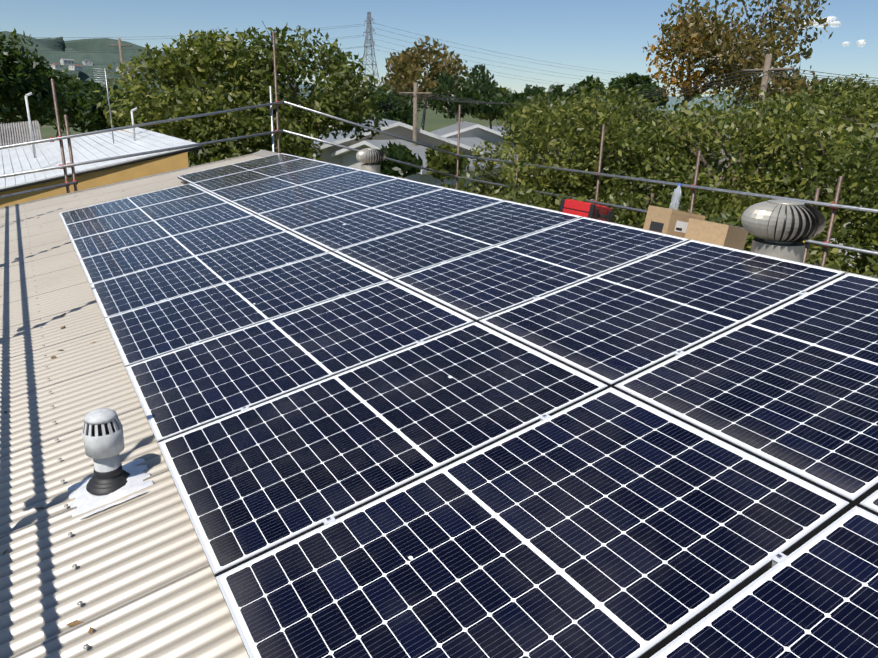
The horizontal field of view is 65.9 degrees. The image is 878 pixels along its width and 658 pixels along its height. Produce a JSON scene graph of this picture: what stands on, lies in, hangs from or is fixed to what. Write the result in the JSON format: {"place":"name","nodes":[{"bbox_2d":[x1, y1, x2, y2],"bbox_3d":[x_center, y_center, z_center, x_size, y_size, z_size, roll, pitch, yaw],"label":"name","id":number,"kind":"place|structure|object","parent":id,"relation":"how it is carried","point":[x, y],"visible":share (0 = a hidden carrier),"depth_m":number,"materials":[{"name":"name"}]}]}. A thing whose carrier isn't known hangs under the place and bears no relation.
{"place":"outdoors","nodes":[
{"label":"outdoors","id":0,"kind":"place"},
{"bbox_2d":[0,68,201,207],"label":"neighbour building","id":1,"kind":"structure","parent":0,"point":[84,149],"depth_m":14.12,"materials":[{"name":"white paint"}]},
{"bbox_2d":[0,120,41,145],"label":"neighbour roof","id":2,"kind":"structure","parent":1,"relation":"attached to","point":[11,133],"depth_m":20.19,"materials":[{"name":"metal"}]},
{"bbox_2d":[0,31,297,99],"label":"hill","id":3,"kind":"structure","parent":0,"point":[108,56],"depth_m":896.89,"materials":[{"name":"green plant"}]},
{"bbox_2d":[50,63,62,69],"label":"hill house","id":4,"kind":"structure","parent":3,"relation":"on","point":[56,66],"depth_m":813.91,"materials":[{"name":"white paint"}]},
{"bbox_2d":[60,58,74,65],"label":"hill house","id":5,"kind":"structure","parent":3,"relation":"on","point":[62,60],"depth_m":813.90,"materials":[{"name":"white paint"}]},
{"bbox_2d":[68,64,82,70],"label":"hill house","id":6,"kind":"structure","parent":3,"relation":"on","point":[76,67],"depth_m":833.87,"materials":[{"name":"white paint"}]},
{"bbox_2d":[82,60,92,65],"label":"hill house","id":7,"kind":"structure","parent":3,"relation":"on","point":[87,62],"depth_m":855.63,"materials":[{"name":"white paint"}]},
{"bbox_2d":[294,83,328,102],"bbox_3d":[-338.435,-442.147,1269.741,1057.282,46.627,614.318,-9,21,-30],"label":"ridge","id":8,"kind":"structure","parent":0,"point":[301,86],"depth_m":1175.31,"materials":[{"name":"grey"}]},
{"bbox_2d":[0,102,749,222],"bbox_3d":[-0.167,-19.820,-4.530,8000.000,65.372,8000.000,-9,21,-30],"label":"ground","id":9,"kind":"structure","parent":0,"point":[434,121],"depth_m":120.27,"materials":[{"name":"green plant"}]},
{"bbox_2d":[0,28,71,123],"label":"dark tree","id":10,"kind":"object","parent":9,"relation":"on","point":[17,84],"visible":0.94,"depth_m":24.96,"materials":[{"name":"green plant"}]},
{"bbox_2d":[14,69,101,136],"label":"tree","id":11,"kind":"object","parent":9,"relation":"on","point":[66,77],"visible":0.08,"depth_m":48.87,"materials":[{"name":"green plant"}]},
{"bbox_2d":[44,78,137,133],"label":"tree","id":12,"kind":"object","parent":9,"relation":"on","point":[83,114],"visible":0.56,"depth_m":39.41,"materials":[{"name":"green plant"}]},
{"bbox_2d":[93,27,286,141],"bbox_3d":[-7.679,-4.840,22.058,5.959,9.244,6.007,-9,21,-30],"label":"leaf tree","id":13,"kind":"object","parent":9,"relation":"on","point":[211,50],"visible":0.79,"depth_m":20.31,"materials":[{"name":"green plant"}]},
{"bbox_2d":[178,87,322,166],"bbox_3d":[-6.041,-3.873,21.992,4.663,7.570,4.773,-3,19,-14],"label":"leaf tree","id":14,"kind":"object","parent":9,"relation":"on","point":[209,153],"visible":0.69,"depth_m":19.99,"materials":[{"name":"green plant"}]},
{"bbox_2d":[185,21,388,146],"bbox_3d":[-5.118,-5.476,23.651,6.689,9.611,5.836,7,19,16],"label":"leaf tree","id":15,"kind":"object","parent":9,"relation":"on","point":[342,102],"visible":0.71,"depth_m":22.08,"materials":[{"name":"green plant"}]},
{"bbox_2d":[362,12,380,88],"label":"pylon","id":16,"kind":"object","parent":9,"relation":"on","point":[366,42],"visible":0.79,"depth_m":303.70,"materials":[{"name":"silver metal"}]},
{"bbox_2d":[5,23,733,97],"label":"pylon wires","id":17,"kind":"object","parent":16,"relation":"attached to","point":[302,42],"visible":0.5,"depth_m":296.00,"materials":[{"name":"grey"}]},
{"bbox_2d":[359,85,424,125],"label":"tree","id":18,"kind":"object","parent":9,"relation":"on","point":[403,114],"visible":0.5,"depth_m":46.07,"materials":[{"name":"green plant"}]},
{"bbox_2d":[311,117,482,165],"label":"house","id":19,"kind":"structure","parent":9,"relation":"on","point":[400,129],"depth_m":34.90,"materials":[{"name":"white paint"}]},
{"bbox_2d":[379,140,422,178],"bbox_3d":[-1.859,-5.293,29.589,2.047,5.732,2.001,-9,21,-30],"label":"bush","id":20,"kind":"object","parent":9,"relation":"on","point":[400,152],"visible":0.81,"depth_m":28.54,"materials":[{"name":"green plant"}]},
{"bbox_2d":[377,36,468,129],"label":"gum","id":21,"kind":"object","parent":9,"relation":"on","point":[407,69],"visible":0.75,"depth_m":50.17,"materials":[{"name":"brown plant"}]},
{"bbox_2d":[331,137,524,195],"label":"house","id":22,"kind":"structure","parent":9,"relation":"on","point":[350,160],"depth_m":34.24,"materials":[{"name":"white paint"}]},
{"bbox_2d":[0,32,877,266],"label":"scaffold","id":23,"kind":"object","parent":9,"relation":"on","point":[826,244],"visible":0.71,"depth_m":11.48,"materials":[{"name":"grey metal"}]},
{"bbox_2d":[424,143,470,186],"bbox_3d":[0.289,-5.223,29.629,1.884,5.679,2.262,-9,21,-30],"label":"bush","id":24,"kind":"object","parent":9,"relation":"on","point":[443,162],"visible":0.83,"depth_m":28.48,"materials":[{"name":"green plant"}]},
{"bbox_2d":[108,38,793,158],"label":"utility poles","id":25,"kind":"object","parent":9,"relation":"on","point":[767,65],"visible":0.27,"depth_m":33.50,"materials":[{"name":"brown wood"}]},
{"bbox_2d":[422,64,502,123],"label":"tree","id":26,"kind":"object","parent":9,"relation":"on","point":[484,89],"visible":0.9,"depth_m":48.62,"materials":[{"name":"green plant"}]},
{"bbox_2d":[430,121,539,183],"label":"house","id":27,"kind":"structure","parent":9,"relation":"on","point":[468,129],"depth_m":40.26,"materials":[{"name":"white paint"}]},
{"bbox_2d":[470,85,511,128],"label":"tree","id":28,"kind":"object","parent":9,"relation":"on","point":[486,117],"visible":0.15,"depth_m":61.09,"materials":[{"name":"green plant"}]},
{"bbox_2d":[442,133,578,208],"bbox_3d":[1.601,-0.978,15.267,3.409,6.609,4.003,-9,21,-30],"label":"bush","id":29,"kind":"object","parent":9,"relation":"on","point":[487,189],"visible":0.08,"depth_m":14.94,"materials":[{"name":"green plant"}]},
{"bbox_2d":[487,126,548,150],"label":"house","id":30,"kind":"structure","parent":9,"relation":"on","point":[495,128],"depth_m":69.03,"materials":[{"name":"white paint"}]},
{"bbox_2d":[495,84,547,117],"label":"tree","id":31,"kind":"object","parent":9,"relation":"on","point":[508,98],"visible":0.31,"depth_m":41.76,"materials":[{"name":"green plant"}]},
{"bbox_2d":[496,92,571,155],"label":"canopy tree","id":32,"kind":"object","parent":9,"relation":"on","point":[521,104],"visible":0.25,"depth_m":19.42,"materials":[{"name":"green plant"}]},
{"bbox_2d":[489,174,598,210],"bbox_3d":[1.828,-0.077,13.630,3.131,5.958,3.409,3,18,6],"label":"bush","id":33,"kind":"object","parent":9,"relation":"on","point":[537,199],"visible":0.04,"depth_m":12.62,"materials":[{"name":"green plant"}]},
{"bbox_2d":[547,75,602,173],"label":"tree","id":34,"kind":"object","parent":9,"relation":"on","point":[558,89],"visible":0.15,"depth_m":63.68,"materials":[{"name":"green plant"}]},
{"bbox_2d":[497,87,672,207],"bbox_3d":[2.918,-1.228,14.657,3.392,7.546,3.677,5,18,11],"label":"canopy tree","id":35,"kind":"object","parent":9,"relation":"on","point":[561,155],"visible":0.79,"depth_m":12.96,"materials":[{"name":"green plant"}]},
{"bbox_2d":[547,79,664,158],"bbox_3d":[4.072,-2.304,17.527,3.015,7.872,2.945,-9,21,-30],"label":"canopy tree","id":36,"kind":"object","parent":9,"relation":"on","point":[639,111],"visible":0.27,"depth_m":16.12,"materials":[{"name":"green plant"}]},
{"bbox_2d":[568,191,679,227],"bbox_3d":[3.485,0.325,12.892,3.452,5.746,3.364,-9,21,-30],"label":"bush","id":37,"kind":"object","parent":9,"relation":"on","point":[615,213],"depth_m":12.10,"materials":[{"name":"green plant"}]},
{"bbox_2d":[603,72,668,108],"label":"tree","id":38,"kind":"object","parent":9,"relation":"on","point":[635,80],"visible":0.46,"depth_m":71.03,"materials":[{"name":"green plant"}]},
{"bbox_2d":[553,118,756,226],"bbox_3d":[3.945,-0.608,13.690,3.301,7.024,3.520,-9,21,-30],"label":"bush","id":39,"kind":"object","parent":9,"relation":"on","point":[645,193],"visible":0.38,"depth_m":12.44,"materials":[{"name":"green plant"}]},
{"bbox_2d":[645,98,727,169],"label":"canopy tree","id":40,"kind":"object","parent":9,"relation":"on","point":[671,114],"visible":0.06,"depth_m":17.84,"materials":[{"name":"green plant"}]},
{"bbox_2d":[642,13,746,124],"bbox_3d":[10.129,-7.170,28.140,3.967,10.864,4.093,-9,21,-30],"label":"orange tree","id":41,"kind":"object","parent":9,"relation":"on","point":[679,75],"visible":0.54,"depth_m":26.73,"materials":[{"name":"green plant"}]},
{"bbox_2d":[633,82,838,210],"bbox_3d":[5.295,-0.781,13.325,3.532,7.670,3.403,7,19,17],"label":"canopy tree","id":42,"kind":"object","parent":9,"relation":"on","point":[696,129],"visible":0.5,"depth_m":12.14,"materials":[{"name":"green plant"}]},
{"bbox_2d":[634,182,844,259],"bbox_3d":[4.707,0.481,11.978,3.764,6.068,3.476,-9,21,-30],"label":"bush","id":43,"kind":"object","parent":9,"relation":"on","point":[708,214],"visible":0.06,"depth_m":11.00,"materials":[{"name":"green plant"}]},
{"bbox_2d":[659,0,832,167],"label":"tree","id":44,"kind":"object","parent":9,"relation":"on","point":[747,38],"visible":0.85,"depth_m":24.90,"materials":[{"name":"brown plant"}]},
{"bbox_2d":[709,31,824,109],"bbox_3d":[12.022,-6.253,26.639,3.836,10.151,4.002,-1,18,-7],"label":"tall gum","id":45,"kind":"object","parent":9,"relation":"on","point":[789,85],"visible":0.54,"depth_m":24.68,"materials":[{"name":"green plant"}]},
{"bbox_2d":[698,100,877,243],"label":"canopy tree","id":46,"kind":"object","parent":9,"relation":"on","point":[794,140],"visible":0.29,"depth_m":11.25,"materials":[{"name":"green plant"}]},
{"bbox_2d":[728,91,852,176],"bbox_3d":[7.837,-1.701,16.347,2.776,7.666,2.890,-9,21,-30],"label":"canopy tree","id":47,"kind":"object","parent":9,"relation":"on","point":[775,112],"visible":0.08,"depth_m":15.15,"materials":[{"name":"green plant"}]},
{"bbox_2d":[767,71,819,110],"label":"tree","id":48,"kind":"object","parent":9,"relation":"on","point":[794,80],"depth_m":49.66,"materials":[{"name":"green plant"}]},
{"bbox_2d":[733,181,877,277],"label":"bush","id":49,"kind":"object","parent":9,"relation":"on","point":[843,226],"visible":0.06,"depth_m":9.76,"materials":[{"name":"green plant"}]},
{"bbox_2d":[751,163,859,266],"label":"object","id":50,"kind":"structure","parent":9,"relation":"on","point":[827,230],"depth_m":25.39,"materials":[{"name":"green plant"}]},
{"bbox_2d":[783,122,877,273],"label":"canopy tree","id":51,"kind":"object","parent":9,"relation":"on","point":[857,175],"visible":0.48,"depth_m":10.20,"materials":[{"name":"green plant"}]},
{"bbox_2d":[789,75,877,124],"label":"tree","id":52,"kind":"object","parent":9,"relation":"on","point":[832,89],"visible":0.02,"depth_m":34.66,"materials":[{"name":"green plant"}]},
{"bbox_2d":[792,74,877,254],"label":"canopy tree","id":53,"kind":"object","parent":9,"relation":"on","point":[837,85],"visible":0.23,"depth_m":19.43,"materials":[{"name":"green plant"}]},
{"bbox_2d":[799,81,877,257],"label":"canopy tree","id":54,"kind":"object","parent":9,"relation":"on","point":[861,117],"visible":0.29,"depth_m":13.69,"materials":[{"name":"green plant"}]},
{"bbox_2d":[806,222,877,274],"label":"bush","id":55,"kind":"object","parent":9,"relation":"on","point":[857,259],"visible":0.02,"depth_m":9.59,"materials":[{"name":"green plant"}]},
{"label":"house walls","id":56,"kind":"object","parent":9,"relation":"on","visible":0},
{"bbox_2d":[0,149,279,208],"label":"ridge trim","id":57,"kind":"structure","parent":56,"relation":"on","point":[263,153],"depth_m":11.95,"materials":[{"name":"beige metal"}]},
{"bbox_2d":[0,154,859,657],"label":"roof sheet","id":58,"kind":"object","parent":56,"relation":"on","point":[138,580],"visible":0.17,"depth_m":2.92,"materials":[{"name":"beige metal"}]},
{"bbox_2d":[68,408,152,519],"bbox_3d":[-1.446,0.540,2.938,0.326,0.404,0.330,-9,21,-30],"label":"vent pipe","id":59,"kind":"object","parent":58,"relation":"on","point":[113,478],"visible":0.98,"depth_m":2.90,"materials":[{"name":"grey plastic"}]},
{"bbox_2d":[24,163,222,648],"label":"roof screws","id":60,"kind":"object","parent":58,"relation":"on","point":[85,646],"visible":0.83,"depth_m":3.26,"materials":[{"name":"grey metal"}]},
{"bbox_2d":[0,180,567,634],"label":"roof litter","id":61,"kind":"object","parent":58,"relation":"on","point":[76,622],"visible":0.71,"depth_m":2.27,"materials":[{"name":"brown"}]},
{"bbox_2d":[90,157,807,566],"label":"clamps","id":62,"kind":"object","parent":58,"relation":"on","point":[778,557],"visible":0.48,"depth_m":3.16,"materials":[{"name":"silver metal"}]},
{"bbox_2d":[59,183,206,224],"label":"panel","id":63,"kind":"object","parent":62,"relation":"on","point":[118,206],"visible":0.75,"depth_m":9.00,"materials":[{"name":"blue glass"}]},
{"bbox_2d":[64,192,227,242],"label":"panel","id":64,"kind":"object","parent":62,"relation":"on","point":[93,226],"visible":0.85,"depth_m":8.13,"materials":[{"name":"blue glass"}]},
{"bbox_2d":[71,202,253,258],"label":"panel","id":65,"kind":"object","parent":62,"relation":"on","point":[110,241],"visible":0.85,"depth_m":7.27,"materials":[{"name":"blue glass"}]},
{"bbox_2d":[79,215,286,284],"bbox_3d":[-2.444,-0.785,6.464,1.755,0.035,1.038,-21,26,-25],"label":"panel","id":66,"kind":"object","parent":62,"relation":"on","point":[128,260],"visible":0.83,"depth_m":6.41,"materials":[{"name":"blue glass"}]},
{"bbox_2d":[90,231,329,319],"bbox_3d":[-1.899,-0.489,5.607,1.755,0.035,1.038,-21,26,-25],"label":"panel","id":67,"kind":"object","parent":62,"relation":"on","point":[134,290],"visible":0.85,"depth_m":5.54,"materials":[{"name":"blue glass"}]},
{"bbox_2d":[177,153,302,183],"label":"panel","id":68,"kind":"object","parent":62,"relation":"on","point":[198,176],"visible":0.79,"depth_m":10.61,"materials":[{"name":"blue glass"}]},
{"bbox_2d":[104,252,388,368],"bbox_3d":[-1.354,-0.193,4.750,1.755,0.035,1.038,-21,26,-25],"label":"panel","id":69,"kind":"object","parent":62,"relation":"on","point":[141,334],"visible":0.92,"depth_m":4.67,"materials":[{"name":"blue glass"}]},
{"bbox_2d":[192,158,329,192],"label":"panel","id":70,"kind":"object","parent":62,"relation":"on","point":[221,182],"visible":0.67,"depth_m":9.76,"materials":[{"name":"blue glass"}]},
{"bbox_2d":[209,163,359,202],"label":"panel","id":71,"kind":"object","parent":62,"relation":"on","point":[266,185],"visible":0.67,"depth_m":8.89,"materials":[{"name":"blue glass"}]},
{"bbox_2d":[125,280,473,445],"bbox_3d":[-0.809,0.103,3.892,1.755,0.035,1.038,-21,26,-25],"label":"panel","id":72,"kind":"object","parent":62,"relation":"on","point":[184,390],"visible":0.88,"depth_m":3.79,"materials":[{"name":"blue glass"}]},
{"bbox_2d":[231,170,397,214],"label":"panel","id":73,"kind":"object","parent":62,"relation":"on","point":[277,199],"visible":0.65,"depth_m":8.03,"materials":[{"name":"blue glass"}]},
{"bbox_2d":[257,178,444,230],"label":"panel","id":74,"kind":"object","parent":62,"relation":"on","point":[291,217],"visible":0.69,"depth_m":7.17,"materials":[{"name":"blue glass"}]},
{"bbox_2d":[158,322,607,578],"bbox_3d":[-0.264,0.398,3.035,1.755,0.035,1.038,-21,26,-25],"label":"panel","id":75,"kind":"object","parent":62,"relation":"on","point":[253,482],"visible":0.9,"depth_m":2.90,"materials":[{"name":"blue glass"}]},
{"bbox_2d":[290,188,504,252],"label":"panel","id":76,"kind":"object","parent":62,"relation":"on","point":[332,235],"visible":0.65,"depth_m":6.30,"materials":[{"name":"blue glass"}]},
{"bbox_2d":[334,200,581,280],"bbox_3d":[0.148,-0.757,5.509,1.755,0.035,1.038,-21,26,-25],"label":"panel","id":77,"kind":"object","parent":62,"relation":"on","point":[391,257],"visible":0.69,"depth_m":5.43,"materials":[{"name":"blue glass"}]},
{"bbox_2d":[215,387,848,657],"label":"panel","id":78,"kind":"object","parent":62,"relation":"on","point":[610,522],"visible":0.94,"depth_m":2.13,"materials":[{"name":"blue glass"}]},
{"bbox_2d":[393,217,688,322],"bbox_3d":[0.693,-0.461,4.652,1.755,0.035,1.038,-21,26,-25],"label":"panel","id":79,"kind":"object","parent":62,"relation":"on","point":[482,284],"visible":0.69,"depth_m":4.56,"materials":[{"name":"blue glass"}]},
{"bbox_2d":[479,240,844,387],"bbox_3d":[1.238,-0.165,3.795,1.755,0.035,1.038,-21,26,-25],"label":"panel","id":80,"kind":"object","parent":62,"relation":"on","point":[613,327],"visible":0.88,"depth_m":3.69,"materials":[{"name":"blue glass"}]},
{"bbox_2d":[614,273,877,508],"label":"panel","id":81,"kind":"object","parent":62,"relation":"on","point":[790,387],"visible":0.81,"depth_m":2.81,"materials":[{"name":"blue glass"}]},
{"bbox_2d":[650,506,877,657],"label":"panel","id":82,"kind":"object","parent":62,"relation":"on","point":[815,596],"visible":1,"depth_m":1.80,"materials":[{"name":"blue glass"}]},
{"bbox_2d":[859,490,877,515],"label":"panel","id":83,"kind":"object","parent":62,"relation":"on","point":[869,503],"visible":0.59,"depth_m":2.11,"materials":[{"name":"silver metal"}]},
{"bbox_2d":[440,186,877,278],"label":"roof sheet","id":84,"kind":"object","parent":56,"relation":"on","point":[640,228],"visible":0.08,"depth_m":8.69,"materials":[{"name":"beige metal"}]},
{"bbox_2d":[356,148,385,174],"bbox_3d":[-1.125,-2.749,11.177,0.488,0.465,0.488,7,19,15],"label":"turbine roof vent","id":85,"kind":"object","parent":84,"relation":"on","point":[371,159],"visible":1,"depth_m":11.04,"materials":[{"name":"silver metal"}]},
{"bbox_2d":[559,198,613,221],"bbox_3d":[1.291,-0.996,5.849,0.354,0.178,0.408,20,15,35],"label":"tool case","id":86,"kind":"object","parent":84,"relation":"on","point":[588,210],"visible":0.85,"depth_m":5.71,"materials":[{"name":"red plastic"}]},
{"bbox_2d":[643,183,747,249],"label":"cardboard boxes","id":87,"kind":"object","parent":84,"relation":"on","point":[702,230],"visible":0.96,"depth_m":5.03,"materials":[{"name":"cardboard"}]},
{"bbox_2d":[649,210,704,232],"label":"box labels","id":88,"kind":"object","parent":87,"relation":"on","point":[680,226],"visible":0.92,"depth_m":5.15,"materials":[{"name":"white paper"}]},
{"bbox_2d":[741,199,825,262],"bbox_3d":[2.196,-0.598,4.367,0.488,0.465,0.488,7,19,15],"label":"turbine roof vent","id":89,"kind":"object","parent":84,"relation":"on","point":[781,228],"visible":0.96,"depth_m":4.22,"materials":[{"name":"silver metal"}]},
{"bbox_2d":[0,0,877,95],"label":"sky","id":90,"kind":"structure","parent":0,"point":[605,35],"materials":[{"name":"blue"}]},
{"bbox_2d":[360,69,877,118],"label":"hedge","id":91,"kind":"object","parent":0,"point":[455,100],"visible":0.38,"depth_m":24.45,"materials":[{"name":"green plant"}]},
{"bbox_2d":[653,90,756,111],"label":"ridge","id":92,"kind":"structure","parent":0,"point":[672,100],"depth_m":597.96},
{"bbox_2d":[794,16,840,28],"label":"cloud","id":93,"kind":"structure","parent":0,"point":[834,23],"depth_m":2824.74,"materials":[{"name":"white"}]},
{"bbox_2d":[841,39,866,46],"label":"cloud","id":94,"kind":"structure","parent":0,"point":[861,42],"depth_m":2949.50,"materials":[{"name":"white"}]}
]}

